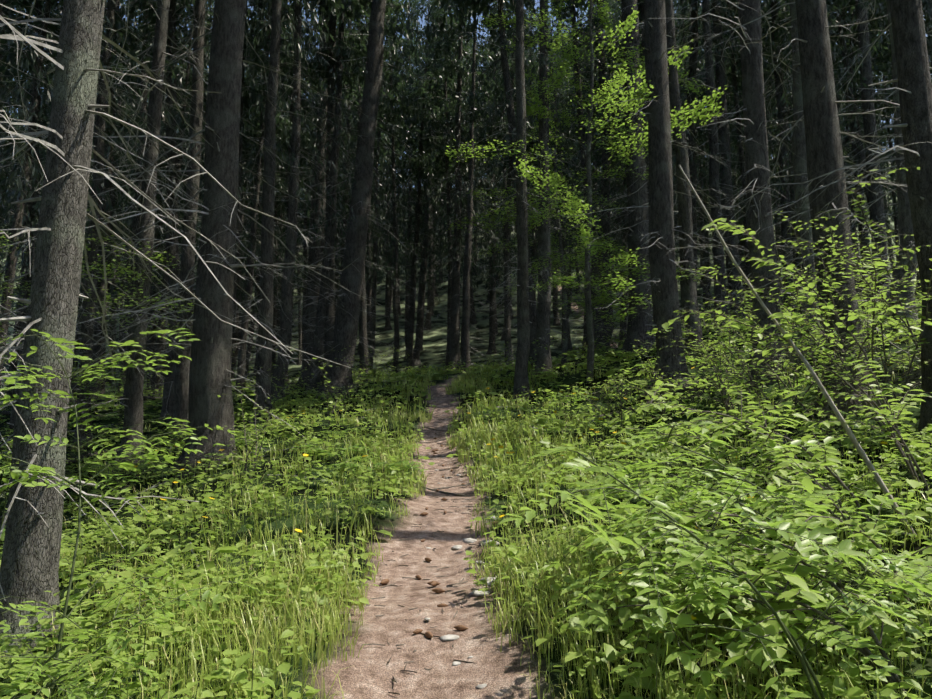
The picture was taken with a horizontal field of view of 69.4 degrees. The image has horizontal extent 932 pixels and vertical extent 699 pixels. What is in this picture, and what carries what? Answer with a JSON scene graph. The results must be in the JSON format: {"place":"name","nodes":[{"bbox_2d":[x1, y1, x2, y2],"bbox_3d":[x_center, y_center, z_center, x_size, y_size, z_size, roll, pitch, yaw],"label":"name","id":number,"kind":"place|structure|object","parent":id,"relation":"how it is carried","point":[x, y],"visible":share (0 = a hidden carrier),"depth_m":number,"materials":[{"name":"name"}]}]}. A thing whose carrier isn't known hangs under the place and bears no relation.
{"place":"outdoors","nodes":[
{"label":"outdoors","id":0,"kind":"place"},
{"bbox_2d":[0,155,931,698],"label":"forest ground","id":1,"kind":"structure","parent":0,"point":[370,671],"depth_m":6.69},
{"bbox_2d":[0,0,52,387],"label":"spruce","id":2,"kind":"object","parent":1,"relation":"on","point":[41,149],"visible":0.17,"depth_m":32.47,"materials":[{"name":"green plant"}]},
{"bbox_2d":[0,0,60,373],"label":"spruce","id":3,"kind":"object","parent":1,"relation":"on","point":[10,85],"visible":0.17,"depth_m":29.64,"materials":[{"name":"green plant"}]},
{"bbox_2d":[42,0,177,402],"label":"spruce","id":4,"kind":"object","parent":1,"relation":"on","point":[100,292],"visible":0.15,"depth_m":30.63,"materials":[{"name":"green plant"}]},
{"bbox_2d":[0,206,233,402],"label":"young beech","id":5,"kind":"object","parent":1,"relation":"on","point":[33,247],"visible":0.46,"depth_m":14.62,"materials":[{"name":"green plant"}]},
{"bbox_2d":[0,328,238,698],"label":"rowan sapling","id":6,"kind":"object","parent":1,"relation":"on","point":[16,473],"visible":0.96,"depth_m":3.70,"materials":[{"name":"green plant"}]},
{"bbox_2d":[0,0,243,526],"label":"spruce","id":7,"kind":"object","parent":1,"relation":"on","point":[45,137],"visible":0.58,"depth_m":10.69,"materials":[{"name":"green plant"}]},
{"bbox_2d":[80,0,165,347],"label":"spruce","id":8,"kind":"object","parent":1,"relation":"on","point":[113,201],"visible":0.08,"depth_m":41.29,"materials":[{"name":"green plant"}]},
{"bbox_2d":[38,0,208,462],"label":"spruce","id":9,"kind":"object","parent":1,"relation":"on","point":[133,405],"visible":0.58,"depth_m":15.49,"materials":[{"name":"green plant"}]},
{"bbox_2d":[105,42,148,385],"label":"spruce","id":10,"kind":"object","parent":1,"relation":"on","point":[111,328],"visible":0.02,"depth_m":54.79,"materials":[{"name":"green plant"}]},
{"bbox_2d":[0,572,274,698],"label":"shrub","id":11,"kind":"object","parent":1,"relation":"on","point":[13,692],"visible":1,"depth_m":2.84,"materials":[{"name":"green plant"}]},
{"bbox_2d":[97,0,203,384],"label":"spruce","id":12,"kind":"object","parent":1,"relation":"on","point":[128,78],"visible":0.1,"depth_m":36.12,"materials":[{"name":"green plant"}]},
{"bbox_2d":[117,6,203,389],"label":"spruce","id":13,"kind":"object","parent":1,"relation":"on","point":[151,336],"visible":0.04,"depth_m":43.52,"materials":[{"name":"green plant"}]},
{"bbox_2d":[113,0,212,396],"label":"spruce","id":14,"kind":"object","parent":1,"relation":"on","point":[186,75],"visible":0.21,"depth_m":32.25,"materials":[{"name":"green plant"}]},
{"bbox_2d":[0,0,349,657],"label":"spruce","id":15,"kind":"object","parent":1,"relation":"on","point":[29,565],"visible":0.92,"depth_m":4.78,"materials":[{"name":"brown plant"}]},
{"bbox_2d":[0,0,379,480],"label":"spruce","id":16,"kind":"object","parent":1,"relation":"on","point":[210,379],"visible":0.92,"depth_m":12.24,"materials":[{"name":"brown plant"}]},
{"bbox_2d":[105,0,276,433],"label":"spruce","id":17,"kind":"object","parent":1,"relation":"on","point":[181,370],"visible":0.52,"depth_m":19.80,"materials":[{"name":"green plant"}]},
{"bbox_2d":[166,0,266,306],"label":"spruce","id":18,"kind":"object","parent":1,"relation":"on","point":[205,65],"visible":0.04,"depth_m":36.97,"materials":[{"name":"green plant"}]},
{"bbox_2d":[231,1,279,381],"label":"spruce","id":19,"kind":"object","parent":1,"relation":"on","point":[234,349],"visible":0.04,"depth_m":48.20,"materials":[{"name":"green plant"}]},
{"bbox_2d":[232,8,289,384],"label":"spruce","id":20,"kind":"object","parent":1,"relation":"on","point":[248,248],"visible":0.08,"depth_m":43.69,"materials":[{"name":"green plant"}]},
{"bbox_2d":[236,0,313,384],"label":"spruce","id":21,"kind":"object","parent":1,"relation":"on","point":[246,154],"visible":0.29,"depth_m":41.94,"materials":[{"name":"green plant"}]},
{"bbox_2d":[242,52,312,376],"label":"spruce","id":22,"kind":"object","parent":1,"relation":"on","point":[275,309],"visible":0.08,"depth_m":46.17,"materials":[{"name":"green plant"}]},
{"bbox_2d":[240,1,338,382],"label":"spruce","id":23,"kind":"object","parent":1,"relation":"on","point":[289,80],"visible":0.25,"depth_m":38.86,"materials":[{"name":"green plant"}]},
{"bbox_2d":[277,96,311,364],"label":"tree","id":24,"kind":"object","parent":1,"relation":"on","point":[299,361],"visible":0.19,"depth_m":55.81,"materials":[{"name":"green plant"}]},
{"bbox_2d":[232,0,358,405],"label":"spruce","id":25,"kind":"object","parent":1,"relation":"on","point":[286,324],"visible":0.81,"depth_m":24.18,"materials":[{"name":"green plant"}]},
{"bbox_2d":[278,21,337,371],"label":"spruce","id":26,"kind":"object","parent":1,"relation":"on","point":[305,246],"visible":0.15,"depth_m":52.62,"materials":[{"name":"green plant"}]},
{"bbox_2d":[277,0,368,388],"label":"spruce","id":27,"kind":"object","parent":1,"relation":"on","point":[314,255],"visible":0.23,"depth_m":34.05,"materials":[{"name":"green plant"}]},
{"bbox_2d":[298,6,356,319],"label":"spruce","id":28,"kind":"object","parent":1,"relation":"on","point":[312,160],"visible":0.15,"depth_m":43.59,"materials":[{"name":"green plant"}]},
{"bbox_2d":[308,10,378,280],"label":"spruce","id":29,"kind":"object","parent":1,"relation":"on","point":[347,121],"visible":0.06,"depth_m":47.05,"materials":[{"name":"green plant"}]},
{"bbox_2d":[276,0,442,398],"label":"spruce","id":30,"kind":"object","parent":1,"relation":"on","point":[345,326],"visible":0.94,"depth_m":25.07,"materials":[{"name":"brown plant"}]},
{"bbox_2d":[315,4,404,376],"bbox_3d":[-5.907,-12.171,37.718,4.570,28.873,5.098,-4,-10,11],"label":"spruce","id":31,"kind":"object","parent":1,"relation":"on","point":[363,348],"visible":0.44,"depth_m":36.63,"materials":[{"name":"green plant"}]},
{"bbox_2d":[350,18,398,360],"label":"spruce","id":32,"kind":"object","parent":1,"relation":"on","point":[369,290],"visible":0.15,"depth_m":57.38,"materials":[{"name":"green plant"}]},
{"bbox_2d":[336,0,422,375],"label":"spruce","id":33,"kind":"object","parent":1,"relation":"on","point":[393,127],"visible":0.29,"depth_m":40.49,"materials":[{"name":"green plant"}]},
{"bbox_2d":[346,0,435,372],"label":"spruce","id":34,"kind":"object","parent":1,"relation":"on","point":[396,84],"visible":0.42,"depth_m":43.97,"materials":[{"name":"green plant"}]},
{"bbox_2d":[376,24,407,329],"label":"spruce","id":35,"kind":"object","parent":1,"relation":"on","point":[387,309],"visible":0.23,"depth_m":67.28,"materials":[{"name":"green plant"}]},
{"bbox_2d":[384,0,431,360],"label":"spruce","id":36,"kind":"object","parent":1,"relation":"on","point":[407,298],"visible":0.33,"depth_m":56.02,"materials":[{"name":"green plant"}]},
{"bbox_2d":[383,0,463,373],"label":"spruce","id":37,"kind":"object","parent":1,"relation":"on","point":[417,222],"visible":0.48,"depth_m":46.75,"materials":[{"name":"green plant"}]},
{"bbox_2d":[337,387,512,698],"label":"pebbles","id":38,"kind":"object","parent":1,"relation":"on","point":[428,634],"visible":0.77,"depth_m":5.04,"materials":[{"name":"stone"}]},
{"bbox_2d":[395,0,465,365],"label":"spruce","id":39,"kind":"object","parent":1,"relation":"on","point":[419,323],"visible":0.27,"depth_m":51.52,"materials":[{"name":"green plant"}]},
{"bbox_2d":[408,0,488,371],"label":"spruce","id":40,"kind":"object","parent":1,"relation":"on","point":[445,159],"visible":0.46,"depth_m":43.13,"materials":[{"name":"green plant"}]},
{"bbox_2d":[420,8,487,368],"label":"spruce","id":41,"kind":"object","parent":1,"relation":"on","point":[449,92],"visible":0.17,"depth_m":47.42,"materials":[{"name":"green plant"}]},
{"bbox_2d":[422,7,489,354],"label":"spruce","id":42,"kind":"object","parent":1,"relation":"on","point":[464,59],"visible":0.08,"depth_m":55.39,"materials":[{"name":"green plant"}]},
{"bbox_2d":[417,0,500,371],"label":"spruce","id":43,"kind":"object","parent":1,"relation":"on","point":[458,69],"visible":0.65,"depth_m":39.76,"materials":[{"name":"green plant"}]},
{"bbox_2d":[0,318,919,566],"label":"fallen deadwood","id":44,"kind":"object","parent":1,"relation":"on","point":[87,455],"visible":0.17,"depth_m":15.18,"materials":[{"name":"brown wood"}]},
{"bbox_2d":[0,309,920,581],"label":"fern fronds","id":45,"kind":"object","parent":1,"relation":"on","point":[296,425],"visible":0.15,"depth_m":16.72,"materials":[{"name":"green plant"}]},
{"bbox_2d":[0,257,921,496],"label":"shrubs","id":46,"kind":"object","parent":1,"relation":"on","point":[364,369],"visible":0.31,"depth_m":11.59,"materials":[{"name":"green plant"}]},
{"bbox_2d":[0,0,931,450],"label":"trees","id":47,"kind":"object","parent":1,"relation":"on","point":[274,48],"visible":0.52,"depth_m":23.39,"materials":[{"name":"brown plant"}]},
{"bbox_2d":[0,292,931,698],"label":"herb layer","id":48,"kind":"object","parent":1,"relation":"on","point":[608,652],"visible":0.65,"depth_m":5.44,"materials":[{"name":"green plant"}]},
{"bbox_2d":[0,297,931,698],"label":"grass tufts","id":49,"kind":"object","parent":1,"relation":"on","point":[486,433],"visible":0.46,"depth_m":4.54,"materials":[{"name":"green plant"}]},
{"bbox_2d":[428,0,509,371],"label":"spruce","id":50,"kind":"object","parent":1,"relation":"on","point":[465,348],"visible":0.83,"depth_m":36.64,"materials":[{"name":"green plant"}]},
{"bbox_2d":[464,3,516,354],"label":"spruce","id":51,"kind":"object","parent":1,"relation":"on","point":[492,336],"visible":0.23,"depth_m":52.45,"materials":[{"name":"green plant"}]},
{"bbox_2d":[466,0,538,362],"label":"spruce","id":52,"kind":"object","parent":1,"relation":"on","point":[504,182],"visible":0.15,"depth_m":48.52,"materials":[{"name":"green plant"}]},
{"bbox_2d":[105,331,900,697],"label":"flowers","id":53,"kind":"object","parent":1,"relation":"on","point":[495,469],"visible":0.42,"depth_m":9.14,"materials":[{"name":"yellow plant"}]},
{"bbox_2d":[464,0,553,367],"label":"spruce","id":54,"kind":"object","parent":1,"relation":"on","point":[508,320],"visible":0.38,"depth_m":40.97,"materials":[{"name":"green plant"}]},
{"bbox_2d":[493,0,572,401],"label":"spruce","id":55,"kind":"object","parent":1,"relation":"on","point":[521,379],"visible":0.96,"depth_m":18.61,"materials":[{"name":"brown plant"}]},
{"bbox_2d":[499,0,573,360],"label":"spruce","id":56,"kind":"object","parent":1,"relation":"on","point":[534,249],"visible":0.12,"depth_m":42.64,"materials":[{"name":"green plant"}]},
{"bbox_2d":[445,63,648,363],"bbox_3d":[2.968,-5.071,25.726,7.521,12.312,8.219,0,-8,2],"label":"young beech","id":57,"kind":"object","parent":1,"relation":"on","point":[533,108],"visible":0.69,"depth_m":25.40,"materials":[{"name":"green plant"}]},
{"bbox_2d":[533,14,592,353],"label":"spruce","id":58,"kind":"object","parent":1,"relation":"on","point":[569,346],"visible":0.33,"depth_m":50.85,"materials":[{"name":"green plant"}]},
{"bbox_2d":[533,6,592,346],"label":"spruce","id":59,"kind":"object","parent":1,"relation":"on","point":[560,152],"visible":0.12,"depth_m":56.54,"materials":[{"name":"green plant"}]},
{"bbox_2d":[445,0,726,382],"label":"young beech","id":60,"kind":"object","parent":1,"relation":"on","point":[587,232],"visible":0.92,"depth_m":18.77,"materials":[{"name":"green plant"}]},
{"bbox_2d":[555,0,621,357],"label":"spruce","id":61,"kind":"object","parent":1,"relation":"on","point":[585,340],"visible":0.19,"depth_m":47.51,"materials":[{"name":"green plant"}]},
{"bbox_2d":[553,0,627,335],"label":"spruce","id":62,"kind":"object","parent":1,"relation":"on","point":[585,113],"visible":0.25,"depth_m":43.34,"materials":[{"name":"green plant"}]},
{"bbox_2d":[554,0,641,349],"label":"spruce","id":63,"kind":"object","parent":1,"relation":"on","point":[605,225],"visible":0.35,"depth_m":34.29,"materials":[{"name":"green plant"}]},
{"bbox_2d":[575,366,639,427],"bbox_3d":[2.480,0.869,11.878,1.149,1.123,1.019,-3,-8,20],"label":"shrub","id":64,"kind":"object","parent":1,"relation":"on","point":[620,403],"visible":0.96,"depth_m":11.86,"materials":[{"name":"green plant"}]},
{"bbox_2d":[592,19,641,344],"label":"spruce","id":65,"kind":"object","parent":1,"relation":"on","point":[623,325],"visible":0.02,"depth_m":46.13,"materials":[{"name":"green plant"}]},
{"bbox_2d":[596,0,641,344],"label":"spruce","id":66,"kind":"object","parent":1,"relation":"on","point":[616,17],"visible":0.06,"depth_m":44.27,"materials":[{"name":"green plant"}]},
{"bbox_2d":[571,0,717,356],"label":"spruce","id":67,"kind":"object","parent":1,"relation":"on","point":[639,327],"visible":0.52,"depth_m":23.44,"materials":[{"name":"brown plant"}]},
{"bbox_2d":[604,340,686,414],"bbox_3d":[3.396,0.520,12.434,1.638,1.398,1.336,-6,-10,36],"label":"shrub","id":68,"kind":"object","parent":1,"relation":"on","point":[648,372],"visible":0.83,"depth_m":12.55,"materials":[{"name":"green plant"}]},
{"bbox_2d":[560,0,747,397],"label":"spruce","id":69,"kind":"object","parent":1,"relation":"on","point":[664,288],"visible":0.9,"depth_m":15.13,"materials":[{"name":"brown plant"}]},
{"bbox_2d":[609,0,746,356],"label":"spruce","id":70,"kind":"object","parent":1,"relation":"on","point":[688,286],"visible":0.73,"depth_m":18.73,"materials":[{"name":"brown plant"}]},
{"bbox_2d":[640,0,741,290],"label":"spruce","id":71,"kind":"object","parent":1,"relation":"on","point":[693,69],"visible":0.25,"depth_m":32.02,"materials":[{"name":"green plant"}]},
{"bbox_2d":[671,0,713,315],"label":"spruce","id":72,"kind":"object","parent":1,"relation":"on","point":[685,59],"visible":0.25,"depth_m":48.93,"materials":[{"name":"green plant"}]},
{"bbox_2d":[671,28,724,320],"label":"spruce","id":73,"kind":"object","parent":1,"relation":"on","point":[704,278],"visible":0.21,"depth_m":52.10,"materials":[{"name":"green plant"}]},
{"bbox_2d":[659,311,761,432],"bbox_3d":[3.593,0.337,9.972,1.533,1.880,1.160,2,-8,-17],"label":"shrub","id":74,"kind":"object","parent":1,"relation":"on","point":[721,378],"visible":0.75,"depth_m":9.97,"materials":[{"name":"green plant"}]},
{"bbox_2d":[498,436,931,698],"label":"rowan sapling","id":75,"kind":"object","parent":1,"relation":"on","point":[692,559],"visible":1,"depth_m":2.43,"materials":[{"name":"green plant"}]},
{"bbox_2d":[672,0,773,330],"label":"spruce","id":76,"kind":"object","parent":1,"relation":"on","point":[714,182],"visible":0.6,"depth_m":26.32,"materials":[{"name":"brown plant"}]},
{"bbox_2d":[517,417,931,658],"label":"rowan sapling","id":77,"kind":"object","parent":1,"relation":"on","point":[717,497],"visible":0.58,"depth_m":3.43,"materials":[{"name":"green plant"}]},
{"bbox_2d":[676,0,781,325],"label":"spruce","id":78,"kind":"object","parent":1,"relation":"on","point":[724,145],"visible":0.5,"depth_m":28.95,"materials":[{"name":"brown plant"}]},
{"bbox_2d":[646,277,816,405],"bbox_3d":[4.418,-0.086,10.940,2.652,1.967,2.113,0,-8,2],"label":"shrub","id":79,"kind":"object","parent":1,"relation":"on","point":[732,341],"visible":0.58,"depth_m":11.20,"materials":[{"name":"green plant"}]},
{"bbox_2d":[682,0,789,323],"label":"spruce","id":80,"kind":"object","parent":1,"relation":"on","point":[736,82],"visible":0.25,"depth_m":34.19,"materials":[{"name":"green plant"}]},
{"bbox_2d":[560,477,923,698],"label":"shrub","id":81,"kind":"object","parent":1,"relation":"on","point":[769,626],"visible":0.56,"depth_m":3.00,"materials":[{"name":"green plant"}]},
{"bbox_2d":[696,0,797,262],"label":"spruce","id":82,"kind":"object","parent":1,"relation":"on","point":[767,70],"visible":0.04,"depth_m":37.77,"materials":[{"name":"green plant"}]},
{"bbox_2d":[564,447,931,691],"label":"shrub","id":83,"kind":"object","parent":1,"relation":"on","point":[865,621],"visible":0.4,"depth_m":3.38,"materials":[{"name":"green plant"}]},
{"bbox_2d":[674,323,836,480],"bbox_3d":[2.978,0.500,6.926,1.586,1.753,1.058,-2,-8,16],"label":"shrub","id":84,"kind":"object","parent":1,"relation":"on","point":[744,380],"visible":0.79,"depth_m":6.98,"materials":[{"name":"green plant"}]},
{"bbox_2d":[600,379,931,553],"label":"shrub","id":85,"kind":"object","parent":1,"relation":"on","point":[728,420],"visible":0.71,"depth_m":4.53,"materials":[{"name":"green plant"}]},
{"bbox_2d":[742,3,799,312],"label":"spruce","id":86,"kind":"object","parent":1,"relation":"on","point":[774,156],"visible":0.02,"depth_m":47.01,"materials":[{"name":"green plant"}]},
{"bbox_2d":[665,0,878,386],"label":"spruce","id":87,"kind":"object","parent":1,"relation":"on","point":[757,174],"visible":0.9,"depth_m":12.59,"materials":[{"name":"brown plant"}]},
{"bbox_2d":[732,0,833,323],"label":"spruce","id":88,"kind":"object","parent":1,"relation":"on","point":[786,224],"visible":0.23,"depth_m":30.02,"materials":[{"name":"brown plant"}]},
{"bbox_2d":[651,218,931,498],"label":"shrub","id":89,"kind":"object","parent":1,"relation":"on","point":[888,416],"visible":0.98,"depth_m":5.34,"materials":[{"name":"green plant"}]},
{"bbox_2d":[732,0,859,308],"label":"spruce","id":90,"kind":"object","parent":1,"relation":"on","point":[792,195],"visible":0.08,"depth_m":37.27,"materials":[{"name":"brown plant"}]},
{"bbox_2d":[676,211,918,416],"bbox_3d":[4.258,-0.468,8.621,2.770,2.628,1.628,0,-8,2],"label":"shrub","id":91,"kind":"object","parent":1,"relation":"on","point":[846,389],"visible":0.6,"depth_m":8.69,"materials":[{"name":"green plant"}]},
{"bbox_2d":[678,165,916,537],"bbox_3d":[2.516,-0.111,5.264,1.553,3.150,0.090,-5,-10,33],"label":"trunk","id":92,"kind":"object","parent":1,"relation":"on","point":[867,462],"visible":0.9,"depth_m":5.07,"materials":[{"name":"grey wood"}]},
{"bbox_2d":[677,0,918,414],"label":"spruce","id":93,"kind":"object","parent":1,"relation":"on","point":[824,152],"visible":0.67,"depth_m":9.74,"materials":[{"name":"brown plant"}]},
{"bbox_2d":[679,265,921,413],"bbox_3d":[4.863,-0.170,9.759,3.171,2.261,1.538,2,-8,-11],"label":"shrub","id":94,"kind":"object","parent":1,"relation":"on","point":[765,337],"visible":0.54,"depth_m":9.86,"materials":[{"name":"green plant"}]},
{"bbox_2d":[723,0,889,342],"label":"spruce","id":95,"kind":"object","parent":1,"relation":"on","point":[799,166],"visible":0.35,"depth_m":15.52,"materials":[{"name":"brown plant"}]},
{"bbox_2d":[690,215,930,436],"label":"shrub","id":96,"kind":"object","parent":1,"relation":"on","point":[817,372],"visible":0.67,"depth_m":8.37,"materials":[{"name":"green plant"}]},
{"bbox_2d":[698,0,931,444],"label":"spruce","id":97,"kind":"object","parent":1,"relation":"on","point":[913,80],"visible":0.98,"depth_m":7.46,"materials":[{"name":"brown plant"}]},
{"bbox_2d":[706,223,931,441],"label":"shrub","id":98,"kind":"object","parent":1,"relation":"on","point":[872,327],"visible":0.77,"depth_m":7.21,"materials":[{"name":"green plant"}]},
{"bbox_2d":[770,0,931,292],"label":"spruce","id":99,"kind":"object","parent":1,"relation":"on","point":[861,156],"visible":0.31,"depth_m":30.73,"materials":[{"name":"brown plant"}]},
{"bbox_2d":[827,2,894,311],"bbox_3d":[22.645,-13.925,39.438,4.718,26.513,4.209,0,-8,-3],"label":"spruce","id":100,"kind":"object","parent":1,"relation":"on","point":[840,76],"visible":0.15,"depth_m":39.30,"materials":[{"name":"green plant"}]},
{"bbox_2d":[829,1,895,307],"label":"spruce","id":101,"kind":"object","parent":1,"relation":"on","point":[860,226],"visible":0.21,"depth_m":33.74,"materials":[{"name":"brown plant"}]},
{"bbox_2d":[795,0,931,333],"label":"spruce","id":102,"kind":"object","parent":1,"relation":"on","point":[905,223],"visible":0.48,"depth_m":12.69,"materials":[{"name":"brown plant"}]},
{"bbox_2d":[804,167,930,369],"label":"shrub","id":103,"kind":"object","parent":1,"relation":"on","point":[894,264],"visible":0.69,"depth_m":7.91,"materials":[{"name":"green plant"}]},
{"bbox_2d":[851,3,899,265],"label":"spruce","id":104,"kind":"object","parent":1,"relation":"on","point":[895,218],"visible":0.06,"depth_m":43.89,"materials":[{"name":"brown plant"}]},
{"bbox_2d":[835,2,931,237],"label":"spruce","id":105,"kind":"object","parent":1,"relation":"on","point":[882,52],"visible":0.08,"depth_m":39.27,"materials":[{"name":"brown plant"}]},
{"bbox_2d":[3,0,930,216],"label":"sky","id":106,"kind":"structure","parent":0,"point":[423,23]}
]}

